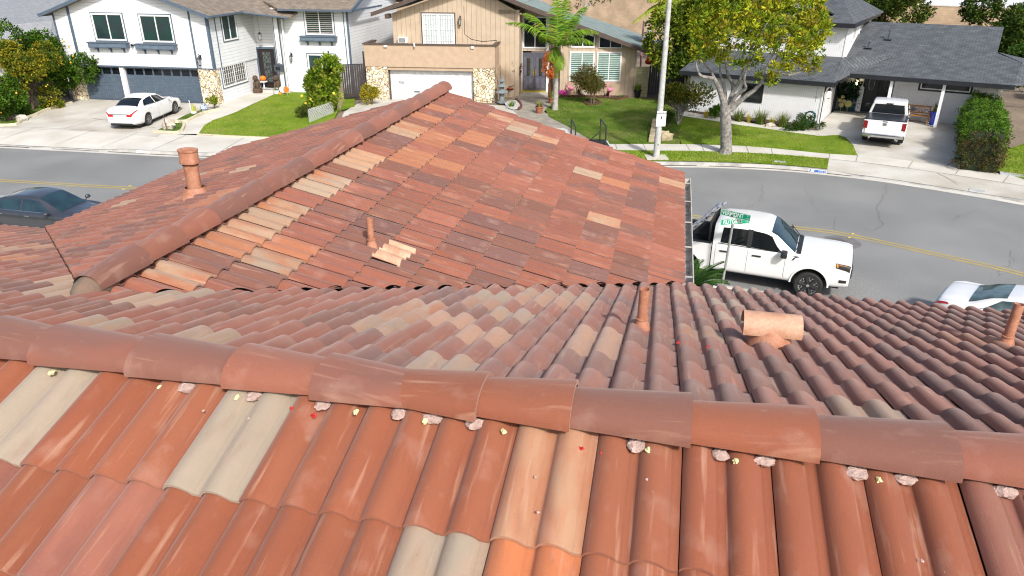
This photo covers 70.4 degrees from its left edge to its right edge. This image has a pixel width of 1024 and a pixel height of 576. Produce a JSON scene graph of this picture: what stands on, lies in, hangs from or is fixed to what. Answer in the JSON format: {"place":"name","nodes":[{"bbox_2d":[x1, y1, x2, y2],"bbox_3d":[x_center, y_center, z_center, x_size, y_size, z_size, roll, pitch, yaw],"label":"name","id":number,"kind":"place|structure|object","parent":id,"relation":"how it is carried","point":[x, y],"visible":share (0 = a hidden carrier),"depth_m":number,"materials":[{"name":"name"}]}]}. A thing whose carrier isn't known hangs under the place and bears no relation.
{"place":"outdoors","nodes":[
{"label":"outdoors","id":0,"kind":"place"},
{"bbox_2d":[0,99,218,136],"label":"driveway","id":1,"kind":"structure","parent":0,"point":[83,113],"depth_m":40.94,"materials":[{"name":"concrete"}]},
{"bbox_2d":[21,102,65,114],"bbox_3d":[-28.226,-10.785,43.525,1.568,0.156,3.212,4,25,9],"label":"grass strip","id":2,"kind":"object","parent":1,"relation":"on","point":[37,108],"depth_m":42.93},
{"bbox_2d":[0,38,65,109],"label":"orange tree","id":3,"kind":"object","parent":2,"relation":"on","point":[16,64],"visible":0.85,"depth_m":41.67,"materials":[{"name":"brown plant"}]},
{"bbox_2d":[106,92,180,125],"bbox_3d":[-20.524,-10.166,40.634,2.220,1.562,4.927,3,27,6],"label":"parked sedan","id":4,"kind":"object","parent":1,"relation":"on","point":[140,109],"visible":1,"depth_m":39.24,"materials":[{"name":"white paint"}]},
{"bbox_2d":[0,128,264,152],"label":"pavement","id":5,"kind":"structure","parent":0,"point":[84,140],"depth_m":36.96,"materials":[{"name":"concrete"}]},
{"bbox_2d":[0,101,72,125],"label":"garden edging","id":6,"kind":"object","parent":5,"relation":"on","point":[20,121],"visible":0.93,"depth_m":41.59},
{"bbox_2d":[197,133,268,137],"bbox_3d":[-13.436,-7.755,37.303,6.084,0.132,0.203,4,25,9],"label":"garden edging","id":7,"kind":"object","parent":5,"relation":"on","point":[231,135],"visible":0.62,"depth_m":37.39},
{"bbox_2d":[14,118,1008,181],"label":"paving joints","id":8,"kind":"object","parent":5,"relation":"on","point":[615,144],"visible":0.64,"depth_m":35.80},
{"bbox_2d":[177,92,274,133],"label":"path","id":9,"kind":"structure","parent":0,"point":[195,125],"depth_m":42.68,"materials":[{"name":"concrete"}]},
{"bbox_2d":[252,75,262,92],"bbox_3d":[-16.707,-13.312,47.413,0.480,1.163,0.608,4,25,9],"label":"lion statue","id":10,"kind":"object","parent":9,"relation":"on","point":[256,84],"visible":1,"depth_m":47.37,"materials":[{"name":"brown stone"}]},
{"bbox_2d":[200,92,354,136],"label":"lawn","id":11,"kind":"structure","parent":0,"point":[235,126],"depth_m":40.58,"materials":[{"name":"plant"}]},
{"bbox_2d":[295,105,314,117],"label":"shrub","id":12,"kind":"object","parent":11,"relation":"on","point":[303,110],"visible":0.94,"depth_m":40.70,"materials":[{"name":"green plant"}]},
{"bbox_2d":[308,102,333,121],"bbox_3d":[-10.731,-9.888,40.796,0.024,0.790,2.447,9,26,18],"label":"lattice panel","id":13,"kind":"object","parent":11,"relation":"on","point":[320,111],"visible":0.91,"depth_m":40.68,"materials":[{"name":"white paint"}]},
{"bbox_2d":[300,51,345,114],"bbox_3d":[-10.691,-11.630,41.448,2.769,3.795,2.305,0,25,0],"label":"lemon tree","id":14,"kind":"object","parent":11,"relation":"on","point":[320,84],"visible":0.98,"depth_m":41.08,"materials":[{"name":"green plant"}]},
{"bbox_2d":[342,99,519,116],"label":"driveway","id":15,"kind":"structure","parent":0,"point":[360,107],"depth_m":43.45,"materials":[{"name":"concrete"}]},
{"bbox_2d":[505,100,519,109],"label":"white stones","id":16,"kind":"object","parent":15,"relation":"on","point":[516,105],"visible":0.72,"depth_m":43.78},
{"bbox_2d":[495,74,507,103],"bbox_3d":[-0.623,-12.166,44.236,0.840,1.700,0.840,0,25,0],"label":"stone pagoda","id":17,"kind":"object","parent":16,"relation":"on","point":[501,91],"visible":1,"depth_m":44.10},
{"bbox_2d":[0,81,1023,575],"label":"tile roofed house","id":18,"kind":"structure","parent":0,"point":[438,329],"depth_m":3.09,"materials":[{"name":"tile"}]},
{"bbox_2d":[0,148,1023,305],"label":"street","id":19,"kind":"structure","parent":0,"point":[989,231],"depth_m":27.32,"materials":[{"name":"asphalt"}]},
{"bbox_2d":[0,187,101,231],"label":"parked sedan","id":20,"kind":"object","parent":19,"relation":"on","point":[41,207],"visible":0.52,"depth_m":24.31,"materials":[{"name":"paint"}]},
{"bbox_2d":[2,146,848,175],"bbox_3d":[-1.684,-5.041,31.989,71.902,0.001,10.986,9,26,18],"label":"gutter grime","id":21,"kind":"object","parent":19,"relation":"on","point":[662,165],"visible":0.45,"depth_m":33.23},
{"bbox_2d":[0,145,1023,202],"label":"kerb","id":22,"kind":"structure","parent":19,"relation":"on","point":[660,162],"depth_m":33.05,"materials":[{"name":"concrete"}]},
{"bbox_2d":[0,146,1023,204],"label":"gutter pan","id":23,"kind":"object","parent":19,"relation":"on","point":[956,192],"visible":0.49,"depth_m":32.49,"materials":[{"name":"concrete"}]},
{"bbox_2d":[0,179,1023,275],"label":"road marking","id":24,"kind":"object","parent":19,"relation":"on","point":[692,217],"visible":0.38,"depth_m":24.89,"materials":[{"name":"yellow paint"}]},
{"bbox_2d":[692,208,852,295],"bbox_3d":[6.985,-1.201,21.449,5.706,1.904,2.388,10,27,21],"label":"parked pickup","id":25,"kind":"object","parent":19,"relation":"on","point":[767,245],"visible":0.78,"depth_m":20.49,"materials":[{"name":"white paint"}]},
{"bbox_2d":[692,201,726,230],"bbox_3d":[5.546,-1.921,21.669,1.570,1.430,0.297,3,25,7],"label":"folding ladder","id":26,"kind":"object","parent":25,"relation":"on","point":[706,216],"visible":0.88,"depth_m":21.47,"materials":[{"name":"metal"}]},
{"bbox_2d":[823,235,860,248],"bbox_3d":[11.086,-1.547,24.415,1.240,0.006,1.240,0,25,0],"label":"road patch","id":27,"kind":"object","parent":19,"relation":"on","point":[855,243],"visible":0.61,"depth_m":24.54,"materials":[{"name":"asphalt"}]},
{"bbox_2d":[934,281,1023,311],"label":"parked sedan","id":28,"kind":"object","parent":19,"relation":"on","point":[965,294],"visible":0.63,"depth_m":17.80,"materials":[{"name":"white paint"}]},
{"bbox_2d":[0,46,1023,199],"bbox_3d":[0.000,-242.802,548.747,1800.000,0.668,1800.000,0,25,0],"label":"ground","id":29,"kind":"structure","parent":0,"point":[1013,101],"depth_m":44.28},
{"bbox_2d":[0,72,31,120],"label":"orange tree","id":30,"kind":"object","parent":29,"relation":"on","point":[12,100],"visible":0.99,"depth_m":40.49,"materials":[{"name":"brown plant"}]},
{"bbox_2d":[0,0,68,82],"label":"grey roofed house","id":31,"kind":"structure","parent":29,"relation":"on","point":[22,14],"depth_m":54.46,"materials":[{"name":"white paint"}]},
{"bbox_2d":[21,77,70,98],"bbox_3d":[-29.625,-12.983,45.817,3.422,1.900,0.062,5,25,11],"label":"shrub","id":32,"kind":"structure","parent":29,"relation":"on","point":[58,95],"depth_m":45.90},
{"bbox_2d":[0,18,102,99],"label":"orange tree","id":33,"kind":"object","parent":29,"relation":"on","point":[70,69],"visible":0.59,"depth_m":43.67,"materials":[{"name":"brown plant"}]},
{"bbox_2d":[159,123,181,130],"bbox_3d":[-18.284,-8.671,39.160,1.260,0.071,2.025,0,25,0],"label":"grass strip","id":34,"kind":"object","parent":29,"relation":"on","point":[177,126],"depth_m":38.95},
{"bbox_2d":[161,118,175,128],"bbox_3d":[-18.432,-8.744,38.879,0.827,0.698,0.513,0,25,0],"label":"rock","id":35,"kind":"object","parent":34,"relation":"on","point":[170,124],"visible":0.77,"depth_m":38.73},
{"bbox_2d":[152,108,220,133],"bbox_3d":[-18.134,-9.347,40.446,1.962,0.375,5.519,0,25,0],"label":"garden edging","id":36,"kind":"object","parent":29,"relation":"on","point":[182,129],"visible":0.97,"depth_m":40.08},
{"bbox_2d":[205,95,219,108],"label":"round bush","id":37,"kind":"object","parent":29,"relation":"on","point":[214,101],"visible":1,"depth_m":42.61,"materials":[{"name":"green plant"}]},
{"bbox_2d":[37,0,403,104],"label":"two storey house","id":38,"kind":"structure","parent":29,"relation":"on","point":[193,51],"depth_m":44.64,"materials":[{"name":"white"}]},
{"bbox_2d":[83,66,124,99],"bbox_3d":[-25.387,-12.771,45.260,2.660,1.980,0.064,4,25,9],"label":"garage door","id":39,"kind":"structure","parent":38,"relation":"in","point":[109,86],"depth_m":45.27,"materials":[{"name":"blue paint"}]},
{"bbox_2d":[89,12,127,41],"bbox_3d":[-24.133,-15.629,43.433,2.170,1.640,0.080,4,25,9],"label":"window","id":40,"kind":"structure","parent":38,"relation":"in","point":[107,26],"depth_m":43.42,"materials":[{"name":"glass"}]},
{"bbox_2d":[137,14,175,43],"bbox_3d":[-21.020,-15.352,42.927,2.170,1.640,0.080,4,25,9],"label":"window","id":41,"kind":"structure","parent":38,"relation":"in","point":[154,28],"depth_m":42.92,"materials":[{"name":"glass"}]},
{"bbox_2d":[125,68,202,102],"bbox_3d":[-21.320,-12.457,44.577,5.000,1.980,0.064,4,25,9],"label":"garage door","id":42,"kind":"structure","parent":38,"relation":"in","point":[184,84],"depth_m":44.49,"materials":[{"name":"blue paint"}]},
{"bbox_2d":[220,15,238,41],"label":"window","id":43,"kind":"structure","parent":38,"relation":"in","point":[229,29],"depth_m":44.43,"materials":[{"name":"glass"}]},
{"bbox_2d":[220,61,248,88],"bbox_3d":[-17.405,-13.420,45.486,0.080,1.370,3.000,4,25,9],"label":"window","id":44,"kind":"structure","parent":38,"relation":"in","point":[236,74],"depth_m":45.44,"materials":[{"name":"white paint"}]},
{"bbox_2d":[256,47,278,87],"bbox_3d":[-16.172,-14.624,48.128,1.400,2.610,0.177,4,25,9],"label":"front door","id":45,"kind":"structure","parent":38,"relation":"in","point":[266,56],"depth_m":48.03,"materials":[{"name":"black wood"}]},
{"bbox_2d":[303,11,335,35],"bbox_3d":[-12.135,-16.708,45.660,2.020,1.580,0.080,4,25,9],"label":"window","id":46,"kind":"structure","parent":38,"relation":"in","point":[316,23],"depth_m":45.67,"materials":[{"name":"white paint"}]},
{"bbox_2d":[306,53,335,70],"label":"window","id":47,"kind":"structure","parent":38,"relation":"in","point":[311,57],"depth_m":46.68,"materials":[{"name":"white paint"}]},
{"bbox_2d":[337,74,343,111],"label":"garden wall","id":48,"kind":"structure","parent":29,"relation":"on","point":[339,105],"depth_m":43.34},
{"bbox_2d":[341,63,366,98],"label":"side gate","id":49,"kind":"structure","parent":48,"relation":"attached to","point":[357,77],"depth_m":45.17,"materials":[{"name":"wood"}]},
{"bbox_2d":[359,82,381,104],"bbox_3d":[-8.573,-11.734,43.837,1.418,1.409,1.271,0,25,0],"label":"golden shrub","id":50,"kind":"object","parent":29,"relation":"on","point":[372,93],"visible":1,"depth_m":43.64,"materials":[{"name":"yellow plant"}]},
{"bbox_2d":[362,0,660,102],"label":"tan house","id":51,"kind":"structure","parent":29,"relation":"on","point":[473,50],"depth_m":45.39,"materials":[{"name":"paint"}]},
{"bbox_2d":[388,70,473,100],"bbox_3d":[-5.012,-12.545,45.498,5.400,2.170,0.301,3,25,6],"label":"garage door","id":52,"kind":"structure","parent":51,"relation":"in","point":[403,84],"depth_m":45.35,"materials":[{"name":"white metal"}]},
{"bbox_2d":[421,12,455,43],"bbox_3d":[-4.614,-16.203,45.579,2.190,2.090,0.080,3,25,6],"label":"window","id":53,"kind":"structure","parent":51,"relation":"in","point":[436,27],"depth_m":45.52,"materials":[{"name":"white paint"}]},
{"bbox_2d":[522,52,534,89],"bbox_3d":[1.078,-14.215,47.633,0.778,2.380,0.196,3,25,6],"label":"front door","id":54,"kind":"structure","parent":51,"relation":"in","point":[528,58],"depth_m":47.60,"materials":[{"name":"wood"}]},
{"bbox_2d":[523,16,546,48],"bbox_3d":[1.485,-16.429,46.656,1.560,1.940,0.080,1,25,3],"label":"window","id":55,"kind":"structure","parent":51,"relation":"in","point":[529,41],"depth_m":46.76,"materials":[{"name":"glass"}]},
{"bbox_2d":[534,53,545,89],"bbox_3d":[1.863,-14.198,47.596,0.778,2.380,0.196,3,25,6],"label":"front door","id":56,"kind":"structure","parent":51,"relation":"in","point":[539,79],"depth_m":47.67,"materials":[{"name":"wood"}]},
{"bbox_2d":[569,52,594,80],"bbox_3d":[4.433,-14.057,46.034,1.570,1.810,0.080,1,25,3],"label":"window","id":57,"kind":"structure","parent":51,"relation":"in","point":[577,59],"depth_m":45.86,"materials":[{"name":"white paint"}]},
{"bbox_2d":[571,28,594,47],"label":"window","id":58,"kind":"structure","parent":51,"relation":"in","point":[591,38],"depth_m":45.37,"materials":[{"name":"white paint"}]},
{"bbox_2d":[596,52,621,81],"bbox_3d":[6.135,-14.020,45.953,1.560,1.810,0.080,1,25,3],"label":"window","id":59,"kind":"structure","parent":51,"relation":"in","point":[608,63],"depth_m":45.92,"materials":[{"name":"white paint"}]},
{"bbox_2d":[598,36,621,47],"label":"window","id":60,"kind":"structure","parent":51,"relation":"in","point":[603,43],"depth_m":45.37,"materials":[{"name":"glass"}]},
{"bbox_2d":[199,92,1023,178],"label":"grass","id":61,"kind":"structure","parent":29,"relation":"on","point":[681,151],"depth_m":36.95,"materials":[{"name":"plant"}]},
{"bbox_2d":[634,67,648,97],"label":"garden wall","id":62,"kind":"structure","parent":29,"relation":"on","point":[642,75],"depth_m":46.30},
{"bbox_2d":[647,63,684,95],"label":"side gate","id":63,"kind":"structure","parent":62,"relation":"attached to","point":[654,79],"depth_m":46.33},
{"bbox_2d":[633,0,680,83],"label":"fan leaf palm","id":64,"kind":"object","parent":29,"relation":"on","point":[662,4],"visible":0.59,"depth_m":46.64,"materials":[{"name":"green plant"}]},
{"bbox_2d":[640,21,675,66],"bbox_3d":[9.705,-15.529,48.481,2.160,4.300,0.660,2,25,5],"label":"storage rack","id":65,"kind":"object","parent":29,"relation":"on","point":[643,33],"visible":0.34,"depth_m":48.13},
{"bbox_2d":[655,44,712,87],"bbox_3d":[10.383,-12.731,43.097,3.679,3.874,2.812,0,25,0],"label":"broadleaf tree","id":66,"kind":"object","parent":29,"relation":"on","point":[681,59],"visible":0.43,"depth_m":42.55,"materials":[{"name":"green plant"}]},
{"bbox_2d":[664,80,715,124],"bbox_3d":[9.351,-9.982,38.975,3.202,2.544,1.923,0,25,0],"label":"frangipani bush","id":67,"kind":"object","parent":29,"relation":"on","point":[679,94],"visible":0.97,"depth_m":38.63,"materials":[{"name":"green plant"}]},
{"bbox_2d":[640,0,739,71],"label":"broadleaf tree","id":68,"kind":"object","parent":29,"relation":"on","point":[682,10],"visible":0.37,"depth_m":42.17,"materials":[{"name":"green plant"}]},
{"bbox_2d":[396,0,1023,46],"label":"boundary wall","id":69,"kind":"structure","parent":29,"relation":"on","point":[624,14],"depth_m":73.38,"materials":[{"name":"concrete"}]},
{"bbox_2d":[693,258,729,289],"bbox_3d":[4.612,0.005,18.969,2.207,1.638,2.086,0,25,0],"label":"cycad","id":70,"kind":"object","parent":29,"relation":"on","point":[702,278],"visible":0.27,"depth_m":18.84,"materials":[{"name":"green plant"}]},
{"bbox_2d":[706,103,720,117],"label":"leafy plant","id":71,"kind":"object","parent":29,"relation":"on","point":[715,110],"visible":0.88,"depth_m":40.46,"materials":[{"name":"green plant"}]},
{"bbox_2d":[619,150,828,168],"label":"verge","id":72,"kind":"structure","parent":29,"relation":"on","point":[748,158],"depth_m":33.71,"materials":[{"name":"plant"}]},
{"bbox_2d":[645,0,671,159],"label":"street lamp","id":73,"kind":"object","parent":72,"relation":"on","point":[660,123],"visible":1,"depth_m":32.67,"materials":[{"name":"metal"}]},
{"bbox_2d":[686,0,835,154],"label":"verge tree","id":74,"kind":"object","parent":72,"relation":"on","point":[746,15],"visible":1,"depth_m":31.79,"materials":[{"name":"green plant"}]},
{"bbox_2d":[782,112,826,130],"bbox_3d":[15.288,-8.609,38.050,2.329,1.196,1.049,0,25,0],"label":"bed shrub","id":75,"kind":"object","parent":29,"relation":"on","point":[798,126],"visible":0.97,"depth_m":37.93,"materials":[{"name":"green plant"}]},
{"bbox_2d":[679,0,1023,126],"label":"charcoal roof house","id":76,"kind":"structure","parent":29,"relation":"on","point":[949,69],"depth_m":39.48,"materials":[{"name":"white paint"}]},
{"bbox_2d":[741,83,763,102],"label":"window","id":77,"kind":"structure","parent":76,"relation":"in","point":[756,97],"depth_m":40.09,"materials":[{"name":"black glass"}]},
{"bbox_2d":[820,85,835,121],"bbox_3d":[17.511,-10.266,40.244,0.044,2.300,3.650,14,28,28],"label":"garage door","id":78,"kind":"structure","parent":76,"relation":"in","point":[827,103],"depth_m":40.34,"materials":[{"name":"white paint"}]},
{"bbox_2d":[838,80,851,110],"bbox_3d":[19.353,-11.237,42.208,1.008,1.763,0.857,0,25,0],"label":"potted plant","id":79,"kind":"object","parent":76,"relation":"on","point":[841,91],"visible":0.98,"depth_m":42.02,"materials":[{"name":"green plant"}]},
{"bbox_2d":[847,78,862,110],"bbox_3d":[19.783,-11.312,41.956,0.939,2.110,0.894,0,25,0],"label":"potted plant","id":80,"kind":"object","parent":76,"relation":"on","point":[854,92],"visible":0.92,"depth_m":41.85,"materials":[{"name":"green plant"}]},
{"bbox_2d":[855,85,863,111],"bbox_3d":[20.136,-10.987,41.979,0.260,1.500,0.043,14,28,28],"label":"porch sign","id":81,"kind":"object","parent":76,"relation":"on","point":[859,101],"visible":1,"depth_m":41.99,"materials":[{"name":"white paint"}]},
{"bbox_2d":[860,79,879,111],"bbox_3d":[20.630,-11.229,41.777,0.760,2.270,0.082,14,28,28],"label":"front door","id":82,"kind":"structure","parent":76,"relation":"in","point":[871,86],"depth_m":41.76,"materials":[{"name":"wood"}]},
{"bbox_2d":[878,80,890,96],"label":"front door","id":83,"kind":"structure","parent":76,"relation":"in","point":[884,85],"depth_m":41.31,"materials":[{"name":"wood"}]},
{"bbox_2d":[909,104,931,123],"bbox_3d":[21.782,-9.393,39.208,1.440,0.920,0.540,14,28,28],"label":"park bench","id":84,"kind":"object","parent":76,"relation":"on","point":[923,112],"visible":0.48,"depth_m":39.10,"materials":[{"name":"brown wood"}]},
{"bbox_2d":[918,83,972,94],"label":"window","id":85,"kind":"structure","parent":76,"relation":"in","point":[922,86],"depth_m":38.52,"materials":[{"name":"glass"}]},
{"bbox_2d":[864,0,938,23],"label":"background tree","id":86,"kind":"object","parent":29,"relation":"on","point":[894,8],"visible":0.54,"depth_m":56.79,"materials":[{"name":"green plant"}]},
{"bbox_2d":[827,159,1023,198],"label":"driveway apron","id":87,"kind":"object","parent":29,"relation":"on","point":[995,188],"visible":1,"depth_m":30.93,"materials":[{"name":"concrete"}]},
{"bbox_2d":[948,90,1015,173],"bbox_3d":[22.431,-7.641,34.656,2.503,2.517,10.234,14,28,27],"label":"hedge","id":88,"kind":"object","parent":29,"relation":"on","point":[983,126],"visible":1,"depth_m":31.29,"materials":[{"name":"green plant"}]},
{"bbox_2d":[957,0,1023,53],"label":"background tree","id":89,"kind":"object","parent":29,"relation":"on","point":[1011,23],"visible":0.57,"depth_m":45.88,"materials":[{"name":"green plant"}]},
{"bbox_2d":[1004,42,1023,92],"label":"background tree","id":90,"kind":"object","parent":29,"relation":"on","point":[1017,50],"visible":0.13,"depth_m":40.26,"materials":[{"name":"green plant"}]},
{"bbox_2d":[541,51,553,96],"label":"flower column","id":91,"kind":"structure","parent":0,"point":[549,74],"depth_m":44.55,"materials":[{"name":"orange plant"}]},
{"bbox_2d":[508,96,587,138],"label":"path","id":92,"kind":"structure","parent":0,"point":[527,110],"depth_m":41.94,"materials":[{"name":"concrete"}]},
{"bbox_2d":[557,119,610,146],"bbox_3d":[1.592,-6.136,31.796,5.645,2.223,2.362,-1,25,-2],"label":"handrail","id":93,"kind":"object","parent":92,"relation":"on","point":[602,141],"visible":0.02,"depth_m":32.16,"materials":[{"name":"metal"}]},
{"bbox_2d":[545,96,682,143],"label":"lawn","id":94,"kind":"structure","parent":0,"point":[633,131],"depth_m":40.36,"materials":[{"name":"plant"}]},
{"bbox_2d":[506,0,598,109],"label":"palm tree","id":95,"kind":"object","parent":94,"relation":"on","point":[560,35],"visible":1,"depth_m":40.66,"materials":[{"name":"green plant"}]},
{"bbox_2d":[567,63,606,102],"bbox_3d":[4.607,-12.388,43.954,2.258,2.500,1.848,15,29,30],"label":"weeping shrub","id":96,"kind":"object","parent":94,"relation":"on","point":[589,82],"visible":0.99,"depth_m":43.59,"materials":[{"name":"green plant"}]},
{"bbox_2d":[559,94,627,99],"bbox_3d":[5.121,-12.058,45.850,4.416,0.214,0.943,3,25,7],"label":"log edging","id":97,"kind":"object","parent":94,"relation":"on","point":[614,98],"visible":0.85,"depth_m":45.91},
{"bbox_2d":[649,118,655,141],"bbox_3d":[7.338,-8.167,37.660,0.260,0.550,3.581,5,25,12],"label":"block border","id":98,"kind":"object","parent":94,"relation":"on","point":[652,133],"visible":0.68,"depth_m":37.06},
{"bbox_2d":[661,130,673,140],"bbox_3d":[7.688,-7.584,36.461,0.837,0.624,0.540,-4,25,-9],"label":"rock","id":99,"kind":"object","parent":94,"relation":"on","point":[666,136],"visible":0.62,"depth_m":36.26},
{"bbox_2d":[666,110,674,126],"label":"dark shrub","id":100,"kind":"object","parent":94,"relation":"on","point":[669,116],"visible":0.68,"depth_m":38.55,"materials":[{"name":"green plant"}]},
{"bbox_2d":[675,110,839,135],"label":"path","id":101,"kind":"structure","parent":0,"point":[806,131],"depth_m":38.90,"materials":[{"name":"concrete"}]},
{"bbox_2d":[687,110,808,128],"bbox_3d":[13.268,-9.501,40.571,6.987,0.119,1.364,17,30,33],"label":"flower bed","id":102,"kind":"object","parent":101,"relation":"on","point":[752,120],"visible":0.33,"depth_m":40.29,"materials":[{"name":"white plant"}]},
{"bbox_2d":[731,107,747,121],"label":"grass clump","id":103,"kind":"object","parent":102,"relation":"on","point":[738,117],"visible":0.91,"depth_m":39.80,"materials":[{"name":"green plant"}]},
{"bbox_2d":[748,107,774,124],"bbox_3d":[13.482,-9.277,39.133,1.495,0.960,1.529,-17,30,-33],"label":"grass clump","id":104,"kind":"object","parent":102,"relation":"on","point":[760,119],"visible":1,"depth_m":39.20,"materials":[{"name":"green plant"}]},
{"bbox_2d":[773,111,794,126],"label":"grass clump","id":105,"kind":"object","parent":102,"relation":"on","point":[782,119],"visible":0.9,"depth_m":38.64,"materials":[{"name":"green plant"}]},
{"bbox_2d":[674,115,856,154],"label":"lawn","id":106,"kind":"structure","parent":0,"point":[769,131],"depth_m":36.60,"materials":[{"name":"plant"}]},
{"bbox_2d":[610,144,1023,185],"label":"pavement","id":107,"kind":"structure","parent":0,"point":[915,165],"depth_m":33.63,"materials":[{"name":"concrete"}]},
{"bbox_2d":[817,111,960,167],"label":"driveway","id":108,"kind":"structure","parent":0,"point":[923,142],"depth_m":35.93,"materials":[{"name":"concrete"}]},
{"bbox_2d":[862,97,915,143],"bbox_3d":[19.021,-8.651,36.698,2.337,1.860,5.584,13,28,26],"label":"parked pickup","id":109,"kind":"object","parent":108,"relation":"on","point":[886,119],"visible":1,"depth_m":35.04,"materials":[{"name":"white paint"}]},
{"bbox_2d":[929,103,940,124],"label":"potted plant","id":110,"kind":"object","parent":108,"relation":"on","point":[932,116],"visible":0.67,"depth_m":38.47,"materials":[{"name":"blue plant"}]},
{"bbox_2d":[917,0,1023,6],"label":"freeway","id":111,"kind":"structure","parent":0,"point":[953,2],"depth_m":136.89,"materials":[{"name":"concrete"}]},
{"bbox_2d":[997,144,1023,178],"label":"lawn","id":112,"kind":"structure","parent":0,"point":[1015,156],"depth_m":32.56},
{"label":"pavement","id":113,"kind":"structure","parent":0,"visible":0},
{"bbox_2d":[720,209,750,284],"bbox_3d":[6.088,-0.969,20.189,0.781,2.410,0.371,6,25,13],"label":"street name sign","id":114,"kind":"object","parent":113,"relation":"on","point":[740,218],"visible":1,"depth_m":19.81,"materials":[{"name":"metal"}]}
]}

